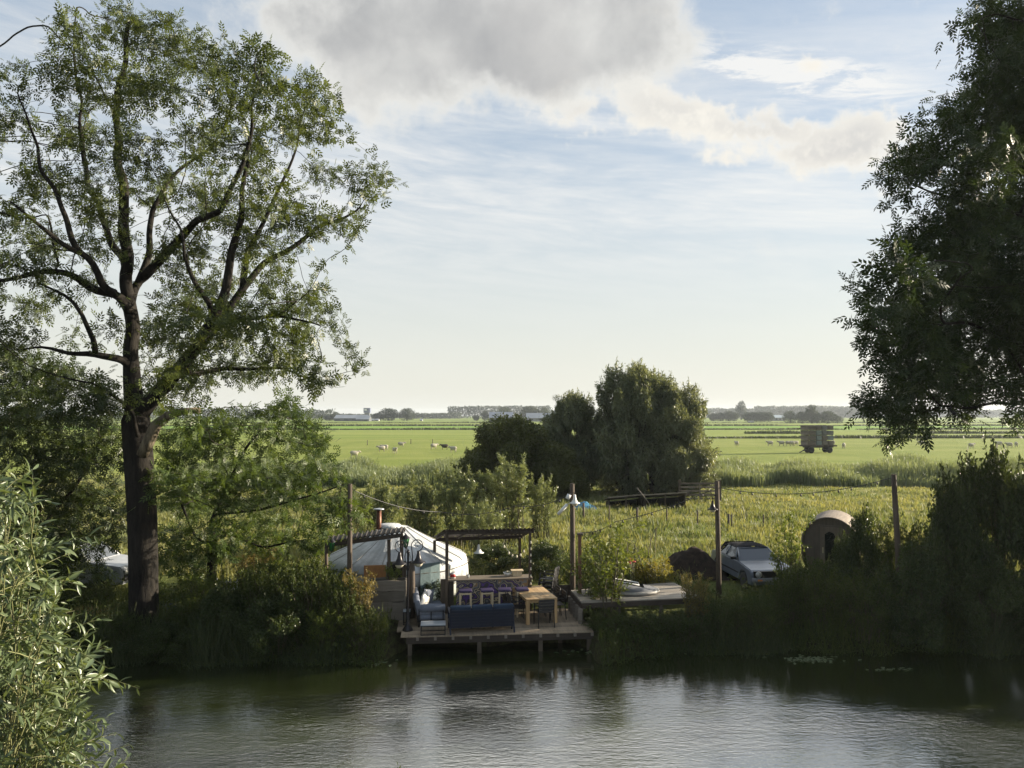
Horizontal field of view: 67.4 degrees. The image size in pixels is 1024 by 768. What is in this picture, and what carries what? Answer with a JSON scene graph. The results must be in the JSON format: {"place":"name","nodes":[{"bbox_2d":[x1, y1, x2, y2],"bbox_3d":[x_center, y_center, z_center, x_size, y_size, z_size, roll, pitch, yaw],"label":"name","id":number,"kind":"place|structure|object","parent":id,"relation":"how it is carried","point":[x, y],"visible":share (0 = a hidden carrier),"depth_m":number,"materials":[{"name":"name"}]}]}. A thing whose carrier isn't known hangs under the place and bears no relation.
{"place":"outdoors","nodes":[
{"label":"outdoors","id":0,"kind":"place"},
{"bbox_2d":[0,642,1023,767],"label":"water","id":1,"kind":"structure","parent":0,"point":[509,705],"depth_m":17.87,"materials":[{"name":"grey liquid"}]},
{"bbox_2d":[397,608,593,655],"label":"wooden deck","id":2,"kind":"structure","parent":1,"relation":"in","point":[570,628],"depth_m":22.49,"materials":[{"name":"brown wood"}]},
{"bbox_2d":[392,539,425,631],"bbox_3d":[-3.040,5.926,22.618,0.999,2.665,0.461,1,-2,-21],"label":"lamp post","id":3,"kind":"object","parent":2,"relation":"on","point":[399,562],"visible":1,"depth_m":22.61,"materials":[{"name":"metal"}]},
{"bbox_2d":[412,587,444,626],"bbox_3d":[-2.616,6.910,23.879,0.954,0.799,1.890,0,-2,-9],"label":"lounge sofa","id":4,"kind":"object","parent":2,"relation":"on","point":[434,611],"visible":0.94,"depth_m":23.01,"materials":[{"name":"blue fabric"}]},
{"bbox_2d":[421,620,445,635],"bbox_3d":[-2.295,7.099,22.348,0.720,0.300,0.460,0,-2,-5],"label":"coffee table","id":5,"kind":"object","parent":2,"relation":"on","point":[441,623],"visible":1,"depth_m":22.17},
{"bbox_2d":[447,603,514,634],"bbox_3d":[-0.914,6.863,22.677,1.924,0.822,0.869,0,-2,-9],"label":"garden sofa","id":6,"kind":"object","parent":2,"relation":"on","point":[480,615],"visible":1,"depth_m":22.37,"materials":[{"name":"blue fabric"}]},
{"bbox_2d":[433,528,534,613],"bbox_3d":[-0.971,6.085,25.680,3.273,2.792,2.086,0,-2,-8],"label":"bar shelter","id":7,"kind":"object","parent":2,"relation":"on","point":[445,535],"visible":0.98,"depth_m":24.95,"materials":[{"name":"brown wood"}]},
{"bbox_2d":[440,574,532,612],"bbox_3d":[-0.836,6.827,25.052,2.990,1.060,0.620,0,-2,-6],"label":"bar counter","id":8,"kind":"object","parent":2,"relation":"on","point":[475,583],"visible":0.57,"depth_m":24.79,"materials":[{"name":"brown wood"}]},
{"bbox_2d":[513,586,556,624],"bbox_3d":[0.699,6.942,24.182,0.975,0.760,1.750,1,-2,-14],"label":"dining table","id":9,"kind":"object","parent":2,"relation":"on","point":[535,594],"visible":0.8,"depth_m":23.64,"materials":[{"name":"brown wood"}]},
{"bbox_2d":[533,599,554,628],"bbox_3d":[0.972,6.859,23.130,0.530,0.844,0.555,1,-2,-14],"label":"garden chair","id":10,"kind":"object","parent":2,"relation":"on","point":[547,605],"visible":1,"depth_m":22.91,"materials":[{"name":"black metal"}]},
{"bbox_2d":[577,533,581,593],"bbox_3d":[2.161,6.070,24.477,0.160,2.626,0.160,0,-2,0],"label":"square post","id":11,"kind":"object","parent":2,"relation":"on","point":[579,554],"visible":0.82,"depth_m":24.44,"materials":[{"name":"brown wood"}]},
{"bbox_2d":[374,649,911,670],"bbox_3d":[3.190,7.766,21.813,15.392,0.032,2.288,0,-2,0],"label":"floating weed","id":12,"kind":"object","parent":1,"relation":"on","point":[809,658],"visible":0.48,"depth_m":21.61,"materials":[{"name":"green plant"}]},
{"bbox_2d":[0,416,1023,662],"bbox_3d":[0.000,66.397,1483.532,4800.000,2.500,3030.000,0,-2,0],"label":"ground","id":13,"kind":"structure","parent":0,"point":[416,448],"depth_m":111.00,"materials":[{"name":"green plant"}]},
{"bbox_2d":[25,551,81,610],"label":"bank bush","id":14,"kind":"object","parent":13,"relation":"on","point":[71,586],"visible":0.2,"depth_m":24.82,"materials":[{"name":"green plant"}]},
{"bbox_2d":[0,457,139,767],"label":"willow bush","id":15,"kind":"object","parent":13,"relation":"on","point":[31,722],"visible":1,"depth_m":4.66,"materials":[{"name":"green plant"}]},
{"bbox_2d":[0,322,140,595],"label":"shaded tree","id":16,"kind":"object","parent":13,"relation":"on","point":[24,408],"visible":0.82,"depth_m":24.96,"materials":[{"name":"green plant"}]},
{"bbox_2d":[15,541,127,589],"bbox_3d":[-15.403,6.438,27.564,4.485,1.585,2.110,0,-2,8],"label":"parked car","id":17,"kind":"object","parent":13,"relation":"on","point":[118,562],"visible":0.2,"depth_m":26.64,"materials":[{"name":"white paint"}]},
{"bbox_2d":[47,612,110,652],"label":"bank bush","id":18,"kind":"object","parent":13,"relation":"on","point":[78,618],"visible":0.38,"depth_m":21.86,"materials":[{"name":"green plant"}]},
{"bbox_2d":[75,577,122,610],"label":"bank bush","id":19,"kind":"object","parent":13,"relation":"on","point":[108,589],"visible":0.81,"depth_m":24.56,"materials":[{"name":"green plant"}]},
{"bbox_2d":[92,610,147,645],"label":"bank bush","id":20,"kind":"object","parent":13,"relation":"on","point":[112,630],"visible":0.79,"depth_m":21.84,"materials":[{"name":"green plant"}]},
{"bbox_2d":[0,0,408,626],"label":"ash tree","id":21,"kind":"object","parent":13,"relation":"on","point":[140,432],"visible":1,"depth_m":22.33,"materials":[{"name":"green plant"}]},
{"bbox_2d":[178,560,237,608],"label":"bank bush","id":22,"kind":"object","parent":13,"relation":"on","point":[208,582],"visible":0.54,"depth_m":24.18,"materials":[{"name":"green plant"}]},
{"bbox_2d":[185,581,252,635],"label":"bank bush","id":23,"kind":"object","parent":13,"relation":"on","point":[220,599],"visible":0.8,"depth_m":22.26,"materials":[{"name":"green plant"}]},
{"bbox_2d":[126,384,374,592],"bbox_3d":[-9.127,3.743,26.160,6.910,7.500,11.066,1,-2,-23],"label":"young ash tree","id":24,"kind":"object","parent":13,"relation":"on","point":[223,487],"visible":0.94,"depth_m":24.88,"materials":[{"name":"green plant"}]},
{"bbox_2d":[229,547,276,589],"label":"rusty weed","id":25,"kind":"object","parent":13,"relation":"on","point":[245,564],"visible":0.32,"depth_m":26.86,"materials":[{"name":"green plant"}]},
{"bbox_2d":[232,561,295,620],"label":"bank bush","id":26,"kind":"object","parent":13,"relation":"on","point":[249,585],"visible":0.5,"depth_m":22.93,"materials":[{"name":"green plant"}]},
{"bbox_2d":[237,541,307,596],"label":"bank bush","id":27,"kind":"object","parent":13,"relation":"on","point":[265,566],"visible":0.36,"depth_m":25.02,"materials":[{"name":"green plant"}]},
{"bbox_2d":[235,585,324,662],"bbox_3d":[-6.664,6.748,22.052,2.427,1.908,2.323,2,-3,-40],"label":"bank bush","id":28,"kind":"object","parent":13,"relation":"on","point":[270,609],"visible":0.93,"depth_m":21.61,"materials":[{"name":"green plant"}]},
{"bbox_2d":[258,555,346,642],"bbox_3d":[-6.157,6.315,22.635,2.564,2.421,2.522,0,-2,-11],"label":"bank bush","id":29,"kind":"object","parent":13,"relation":"on","point":[294,587],"visible":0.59,"depth_m":22.56,"materials":[{"name":"green plant"}]},
{"bbox_2d":[298,555,346,608],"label":"bank bush","id":30,"kind":"object","parent":13,"relation":"on","point":[333,566],"visible":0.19,"depth_m":24.54,"materials":[{"name":"green plant"}]},
{"bbox_2d":[304,604,345,647],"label":"bank bush","id":31,"kind":"object","parent":13,"relation":"on","point":[311,614],"visible":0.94,"depth_m":21.80,"materials":[{"name":"green plant"}]},
{"bbox_2d":[314,573,367,641],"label":"bank bush","id":32,"kind":"object","parent":13,"relation":"on","point":[344,604],"visible":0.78,"depth_m":22.14,"materials":[{"name":"green plant"}]},
{"bbox_2d":[347,484,351,613],"bbox_3d":[-4.953,5.249,23.409,0.168,4.390,0.170,0,-2,0],"label":"wooden pole","id":33,"kind":"object","parent":13,"relation":"on","point":[349,549],"visible":0.64,"depth_m":23.38,"materials":[{"name":"brown wood"}]},
{"bbox_2d":[352,489,565,516],"bbox_3d":[-1.769,3.903,25.467,7.248,1.281,2.104,1,-2,-16],"label":"light cable","id":34,"kind":"object","parent":33,"relation":"hanging from","point":[460,514],"visible":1,"depth_m":26.05,"materials":[{"name":"black rubber"}]},
{"bbox_2d":[333,481,373,547],"bbox_3d":[-6.595,5.682,31.831,1.875,3.340,2.131,1,-2,-19],"label":"willow sapling","id":35,"kind":"object","parent":13,"relation":"on","point":[363,506],"visible":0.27,"depth_m":31.80,"materials":[{"name":"green plant"}]},
{"bbox_2d":[342,568,377,628],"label":"rusty weed","id":36,"kind":"object","parent":13,"relation":"on","point":[367,589],"visible":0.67,"depth_m":22.57,"materials":[{"name":"brown plant"}]},
{"bbox_2d":[336,604,388,650],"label":"bank bush","id":37,"kind":"object","parent":13,"relation":"on","point":[368,618],"visible":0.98,"depth_m":21.78,"materials":[{"name":"green plant"}]},
{"bbox_2d":[325,526,404,612],"bbox_3d":[-4.766,6.061,24.777,2.684,2.770,1.270,0,-2,0],"label":"lean to","id":38,"kind":"object","parent":13,"relation":"on","point":[376,533],"visible":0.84,"depth_m":24.31,"materials":[{"name":"brown wood"}]},
{"bbox_2d":[362,473,405,531],"bbox_3d":[-5.595,5.586,32.756,1.933,3.585,2.197,-1,-2,17],"label":"willow sapling","id":39,"kind":"object","parent":13,"relation":"on","point":[383,491],"visible":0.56,"depth_m":32.65,"materials":[{"name":"green plant"}]},
{"bbox_2d":[367,577,406,619],"bbox_3d":[-3.897,6.752,23.999,1.190,1.332,0.560,0,-2,-4],"label":"planter","id":40,"kind":"object","parent":13,"relation":"on","point":[396,595],"visible":0.73,"depth_m":23.75,"materials":[{"name":"grey wood"}]},
{"bbox_2d":[384,561,402,580],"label":"pot plant","id":41,"kind":"object","parent":40,"relation":"in","point":[392,575],"visible":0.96,"depth_m":23.95,"materials":[{"name":"green plant"}]},
{"bbox_2d":[377,408,399,420],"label":"round tree","id":42,"kind":"object","parent":13,"relation":"on","point":[387,415],"visible":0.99,"depth_m":757.08,"materials":[{"name":"green plant"}]},
{"bbox_2d":[323,508,468,604],"bbox_3d":[-4.079,5.830,27.206,5.096,2.940,5.261,0,-2,0],"label":"yurt","id":43,"kind":"object","parent":13,"relation":"on","point":[371,556],"visible":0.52,"depth_m":25.87,"materials":[{"name":"fabric"}]},
{"bbox_2d":[364,565,385,596],"bbox_3d":[-4.397,6.432,24.633,0.700,1.230,0.070,0,-2,-8],"label":"door","id":44,"kind":"structure","parent":43,"relation":"in","point":[378,569],"depth_m":24.61,"materials":[{"name":"brown wood"}]},
{"bbox_2d":[398,408,415,420],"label":"broad tree","id":45,"kind":"object","parent":13,"relation":"on","point":[408,411],"visible":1,"depth_m":757.03,"materials":[{"name":"green plant"}]},
{"bbox_2d":[409,561,414,618],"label":"log column","id":46,"kind":"structure","parent":13,"relation":"on","point":[411,581],"depth_m":23.99,"materials":[{"name":"brown wood"}]},
{"bbox_2d":[394,469,448,538],"bbox_3d":[-3.952,5.598,33.765,2.338,3.623,2.658,0,-2,10],"label":"willow sapling","id":47,"kind":"object","parent":13,"relation":"on","point":[425,523],"visible":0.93,"depth_m":33.53,"materials":[{"name":"green plant"}]},
{"bbox_2d":[428,463,487,546],"bbox_3d":[-2.441,5.537,34.628,2.938,3.844,2.585,0,-2,-7],"label":"willow sapling","id":48,"kind":"object","parent":13,"relation":"on","point":[454,522],"visible":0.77,"depth_m":34.45,"materials":[{"name":"green plant"}]},
{"bbox_2d":[461,496,508,556],"bbox_3d":[-1.075,5.905,31.369,1.926,2.731,2.189,2,-3,-41],"label":"willow sapling","id":49,"kind":"object","parent":13,"relation":"on","point":[480,521],"visible":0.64,"depth_m":31.29,"materials":[{"name":"green plant"}]},
{"bbox_2d":[466,540,527,574],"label":"bank bush","id":50,"kind":"object","parent":13,"relation":"on","point":[498,551],"visible":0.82,"depth_m":28.82,"materials":[{"name":"green plant"}]},
{"bbox_2d":[475,452,533,543],"bbox_3d":[-0.333,5.322,35.745,2.843,4.413,3.231,1,-3,-25],"label":"willow sapling","id":51,"kind":"object","parent":13,"relation":"on","point":[515,487],"visible":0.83,"depth_m":35.30,"materials":[{"name":"green plant"}]},
{"bbox_2d":[450,412,561,497],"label":"round bush","id":52,"kind":"object","parent":13,"relation":"on","point":[513,438],"visible":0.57,"depth_m":55.03,"materials":[{"name":"green plant"}]},
{"bbox_2d":[0,405,1017,420],"bbox_3d":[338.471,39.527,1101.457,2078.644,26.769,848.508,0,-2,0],"label":"woods","id":53,"kind":"object","parent":13,"relation":"on","point":[841,411],"visible":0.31,"depth_m":1250.90,"materials":[{"name":"green plant"}]},
{"bbox_2d":[2,556,1023,671],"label":"riverbank vegetation","id":54,"kind":"object","parent":13,"relation":"on","point":[120,600],"visible":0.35,"depth_m":22.35,"materials":[{"name":"green plant"}]},
{"bbox_2d":[43,601,1023,672],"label":"waterside reeds","id":55,"kind":"object","parent":13,"relation":"on","point":[242,649],"visible":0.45,"depth_m":21.86,"materials":[{"name":"green plant"}]},
{"bbox_2d":[526,474,556,539],"bbox_3d":[1.463,5.872,36.875,1.821,3.382,1.602,-2,-3,40],"label":"willow sapling","id":56,"kind":"object","parent":13,"relation":"on","point":[543,496],"visible":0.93,"depth_m":36.77,"materials":[{"name":"green plant"}]},
{"bbox_2d":[521,538,569,575],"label":"bank bush","id":57,"kind":"object","parent":13,"relation":"on","point":[542,550],"visible":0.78,"depth_m":28.42,"materials":[{"name":"green plant"}]},
{"bbox_2d":[516,440,589,498],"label":"round bush","id":58,"kind":"object","parent":13,"relation":"on","point":[571,472],"visible":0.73,"depth_m":54.07,"materials":[{"name":"green plant"}]},
{"bbox_2d":[96,421,1023,438],"bbox_3d":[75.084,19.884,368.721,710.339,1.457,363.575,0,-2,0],"label":"ditch reeds","id":59,"kind":"object","parent":13,"relation":"on","point":[951,431],"visible":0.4,"depth_m":298.56,"materials":[{"name":"green plant"}]},
{"bbox_2d":[570,483,574,590],"bbox_3d":[1.998,5.386,25.405,0.190,4.183,0.193,0,-2,0],"label":"wooden pole","id":60,"kind":"object","parent":13,"relation":"on","point":[572,539],"visible":0.84,"depth_m":25.35,"materials":[{"name":"brown wood"}]},
{"bbox_2d":[539,386,607,490],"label":"willow tree","id":61,"kind":"object","parent":13,"relation":"on","point":[575,412],"visible":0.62,"depth_m":58.29,"materials":[{"name":"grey plant"}]},
{"bbox_2d":[550,545,607,585],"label":"bank bush","id":62,"kind":"object","parent":13,"relation":"on","point":[567,577],"visible":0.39,"depth_m":26.73,"materials":[{"name":"green plant"}]},
{"bbox_2d":[155,451,1023,487],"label":"reed bed","id":63,"kind":"object","parent":13,"relation":"on","point":[916,470],"visible":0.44,"depth_m":65.93,"materials":[{"name":"green plant"}]},
{"bbox_2d":[562,540,620,614],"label":"slim shrub","id":64,"kind":"object","parent":13,"relation":"on","point":[585,575],"visible":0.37,"depth_m":24.32,"materials":[{"name":"green plant"}]},
{"bbox_2d":[581,609,632,635],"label":"bank bush","id":65,"kind":"object","parent":13,"relation":"on","point":[600,617],"visible":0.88,"depth_m":22.77,"materials":[{"name":"green plant"}]},
{"bbox_2d":[579,520,647,619],"bbox_3d":[3.054,5.756,23.641,2.211,3.232,1.909,-1,-2,21],"label":"slim shrub","id":66,"kind":"object","parent":13,"relation":"on","point":[615,594],"visible":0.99,"depth_m":23.57,"materials":[{"name":"green plant"}]},
{"bbox_2d":[593,534,650,580],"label":"bank bush","id":67,"kind":"object","parent":13,"relation":"on","point":[629,553],"visible":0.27,"depth_m":26.98,"materials":[{"name":"green plant"}]},
{"bbox_2d":[604,494,644,507],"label":"shed","id":68,"kind":"structure","parent":13,"relation":"on","point":[639,501],"depth_m":50.27,"materials":[{"name":"brown wood"}]},
{"bbox_2d":[581,358,674,496],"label":"willow tree","id":69,"kind":"object","parent":13,"relation":"on","point":[625,389],"visible":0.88,"depth_m":56.16,"materials":[{"name":"green plant"}]},
{"bbox_2d":[609,527,657,583],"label":"dead stems","id":70,"kind":"object","parent":13,"relation":"on","point":[645,553],"visible":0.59,"depth_m":26.98,"materials":[{"name":"brown plant"}]},
{"bbox_2d":[568,582,699,623],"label":"raised deck","id":71,"kind":"structure","parent":13,"relation":"on","point":[670,593],"depth_m":23.84,"materials":[{"name":"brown wood"}]},
{"bbox_2d":[592,579,659,595],"bbox_3d":[3.642,6.483,24.746,2.191,0.423,1.334,0,-2,3],"label":"dinghy","id":72,"kind":"object","parent":71,"relation":"on","point":[637,589],"visible":0.6,"depth_m":24.30,"materials":[{"name":"white paint"}]},
{"bbox_2d":[627,558,655,583],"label":"flowering bush","id":73,"kind":"object","parent":13,"relation":"on","point":[639,575],"visible":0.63,"depth_m":26.74,"materials":[{"name":"green plant"}]},
{"bbox_2d":[607,366,691,494],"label":"willow tree","id":74,"kind":"object","parent":13,"relation":"on","point":[646,431],"visible":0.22,"depth_m":56.91,"materials":[{"name":"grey plant"}]},
{"bbox_2d":[623,605,679,639],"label":"bank bush","id":75,"kind":"object","parent":13,"relation":"on","point":[644,622],"visible":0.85,"depth_m":22.65,"materials":[{"name":"green plant"}]},
{"bbox_2d":[639,554,678,583],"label":"flowering bush","id":76,"kind":"object","parent":13,"relation":"on","point":[664,567],"visible":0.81,"depth_m":26.53,"materials":[{"name":"yellow plant"}]},
{"bbox_2d":[639,492,687,508],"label":"shed","id":77,"kind":"structure","parent":13,"relation":"on","point":[669,501],"depth_m":50.15,"materials":[{"name":"brown wood"}]},
{"bbox_2d":[636,377,722,497],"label":"willow tree","id":78,"kind":"object","parent":13,"relation":"on","point":[687,416],"visible":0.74,"depth_m":55.53,"materials":[{"name":"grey plant"}]},
{"bbox_2d":[667,440,723,496],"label":"willow tree","id":79,"kind":"object","parent":13,"relation":"on","point":[698,478],"visible":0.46,"depth_m":55.09,"materials":[{"name":"green plant"}]},
{"bbox_2d":[679,570,713,625],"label":"rusty weed","id":80,"kind":"object","parent":13,"relation":"on","point":[698,597],"visible":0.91,"depth_m":23.29,"materials":[{"name":"brown plant"}]},
{"bbox_2d":[660,546,736,579],"bbox_3d":[6.759,6.685,29.156,3.052,1.061,2.200,0,-2,0],"label":"compost heap","id":81,"kind":"object","parent":13,"relation":"on","point":[688,557],"visible":0.59,"depth_m":28.59,"materials":[{"name":"brown soil"}]},
{"bbox_2d":[678,480,721,499],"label":"field gate","id":82,"kind":"structure","parent":13,"relation":"on","point":[693,487],"depth_m":52.72,"materials":[{"name":"grey wood"}]},
{"bbox_2d":[714,481,721,599],"bbox_3d":[6.931,5.367,25.806,0.201,4.214,0.193,0,-2,0],"label":"wooden pole","id":83,"kind":"object","parent":13,"relation":"on","point":[718,545],"visible":0.84,"depth_m":25.75,"materials":[{"name":"brown wood"}]},
{"bbox_2d":[711,541,789,588],"bbox_3d":[8.726,6.534,28.059,1.960,1.335,3.985,0,-2,-6],"label":"parked car","id":84,"kind":"object","parent":13,"relation":"on","point":[745,560],"visible":0.57,"depth_m":27.43,"materials":[{"name":"silver metal"}]},
{"bbox_2d":[762,569,809,627],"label":"bank bush","id":85,"kind":"object","parent":13,"relation":"on","point":[782,604],"visible":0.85,"depth_m":23.51,"materials":[{"name":"green plant"}]},
{"bbox_2d":[766,512,815,594],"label":"slim shrub","id":86,"kind":"object","parent":13,"relation":"on","point":[791,547],"visible":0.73,"depth_m":25.21,"materials":[{"name":"green plant"}]},
{"bbox_2d":[795,554,832,596],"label":"bank bush","id":87,"kind":"object","parent":13,"relation":"on","point":[806,564],"visible":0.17,"depth_m":25.11,"materials":[{"name":"green plant"}]},
{"bbox_2d":[799,445,836,452],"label":"farm trailer","id":88,"kind":"object","parent":13,"relation":"on","point":[825,448],"visible":1,"depth_m":117.83,"materials":[{"name":"grey metal"}]},
{"bbox_2d":[784,556,854,629],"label":"bank bush","id":89,"kind":"object","parent":13,"relation":"on","point":[820,600],"visible":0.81,"depth_m":23.22,"materials":[{"name":"green plant"}]},
{"bbox_2d":[801,510,854,576],"bbox_3d":[12.069,6.077,28.929,1.960,2.390,2.370,-1,-3,27],"label":"barrel hut","id":90,"kind":"object","parent":13,"relation":"on","point":[823,530],"visible":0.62,"depth_m":28.16,"materials":[{"name":"brown wood"}]},
{"bbox_2d":[820,527,839,571],"bbox_3d":[11.593,6.105,27.994,0.660,1.740,0.085,-1,-3,27],"label":"door","id":91,"kind":"structure","parent":90,"relation":"in","point":[828,535],"depth_m":28.03,"materials":[{"name":"brown wood"}]},
{"bbox_2d":[818,411,837,422],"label":"round tree","id":92,"kind":"object","parent":13,"relation":"on","point":[828,416],"visible":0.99,"depth_m":517.86,"materials":[{"name":"green plant"}]},
{"bbox_2d":[821,528,862,588],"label":"bank bush","id":93,"kind":"object","parent":13,"relation":"on","point":[837,544],"visible":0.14,"depth_m":25.90,"materials":[{"name":"green plant"}]},
{"bbox_2d":[836,501,888,608],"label":"bank bush","id":94,"kind":"object","parent":13,"relation":"on","point":[861,535],"visible":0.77,"depth_m":24.84,"materials":[{"name":"green plant"}]},
{"bbox_2d":[826,565,907,643],"bbox_3d":[10.497,6.509,22.795,2.280,2.099,2.317,0,-2,10],"label":"bank bush","id":95,"kind":"object","parent":13,"relation":"on","point":[861,593],"visible":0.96,"depth_m":22.51,"materials":[{"name":"green plant"}]},
{"bbox_2d":[891,474,903,606],"bbox_3d":[12.062,5.188,24.012,0.311,4.711,0.193,0,-2,0],"label":"wooden pole","id":96,"kind":"object","parent":13,"relation":"on","point":[895,512],"visible":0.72,"depth_m":23.99,"materials":[{"name":"brown wood"}]},
{"bbox_2d":[869,511,928,606],"bbox_3d":[12.452,5.755,24.911,2.508,3.392,2.467,2,-3,-43],"label":"bank bush","id":97,"kind":"object","parent":13,"relation":"on","point":[889,545],"visible":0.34,"depth_m":24.62,"materials":[{"name":"green plant"}]},
{"bbox_2d":[874,533,966,649],"bbox_3d":[12.246,6.017,22.880,2.649,3.261,2.766,-1,-2,18],"label":"bank bush","id":98,"kind":"object","parent":13,"relation":"on","point":[919,566],"visible":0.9,"depth_m":22.54,"materials":[{"name":"green plant"}]},
{"bbox_2d":[832,0,1023,457],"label":"leafy tree","id":99,"kind":"object","parent":13,"relation":"on","point":[913,332],"visible":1,"depth_m":20.74,"materials":[{"name":"green plant"}]},
{"bbox_2d":[922,459,990,621],"bbox_3d":[13.611,4.934,24.057,2.418,5.307,2.525,1,-2,-19],"label":"bank bush","id":100,"kind":"object","parent":13,"relation":"on","point":[949,514],"visible":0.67,"depth_m":23.56,"materials":[{"name":"green plant"}]},
{"bbox_2d":[933,426,1023,615],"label":"bank bush","id":101,"kind":"object","parent":13,"relation":"on","point":[991,481],"visible":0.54,"depth_m":24.01,"materials":[{"name":"green plant"}]},
{"bbox_2d":[942,544,1023,646],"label":"bank bush","id":102,"kind":"object","parent":13,"relation":"on","point":[994,576],"visible":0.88,"depth_m":22.51,"materials":[{"name":"green plant"}]},
{"bbox_2d":[989,458,1023,617],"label":"bank bush","id":103,"kind":"object","parent":13,"relation":"on","point":[1019,495],"visible":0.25,"depth_m":23.42,"materials":[{"name":"green plant"}]},
{"bbox_2d":[0,0,1023,415],"label":"sky","id":104,"kind":"structure","parent":0,"point":[675,186],"materials":[{"name":"blue"}]},
{"bbox_2d":[9,481,1021,600],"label":"meadow grass","id":105,"kind":"structure","parent":0,"point":[560,529],"depth_m":42.91,"materials":[{"name":"green plant"}]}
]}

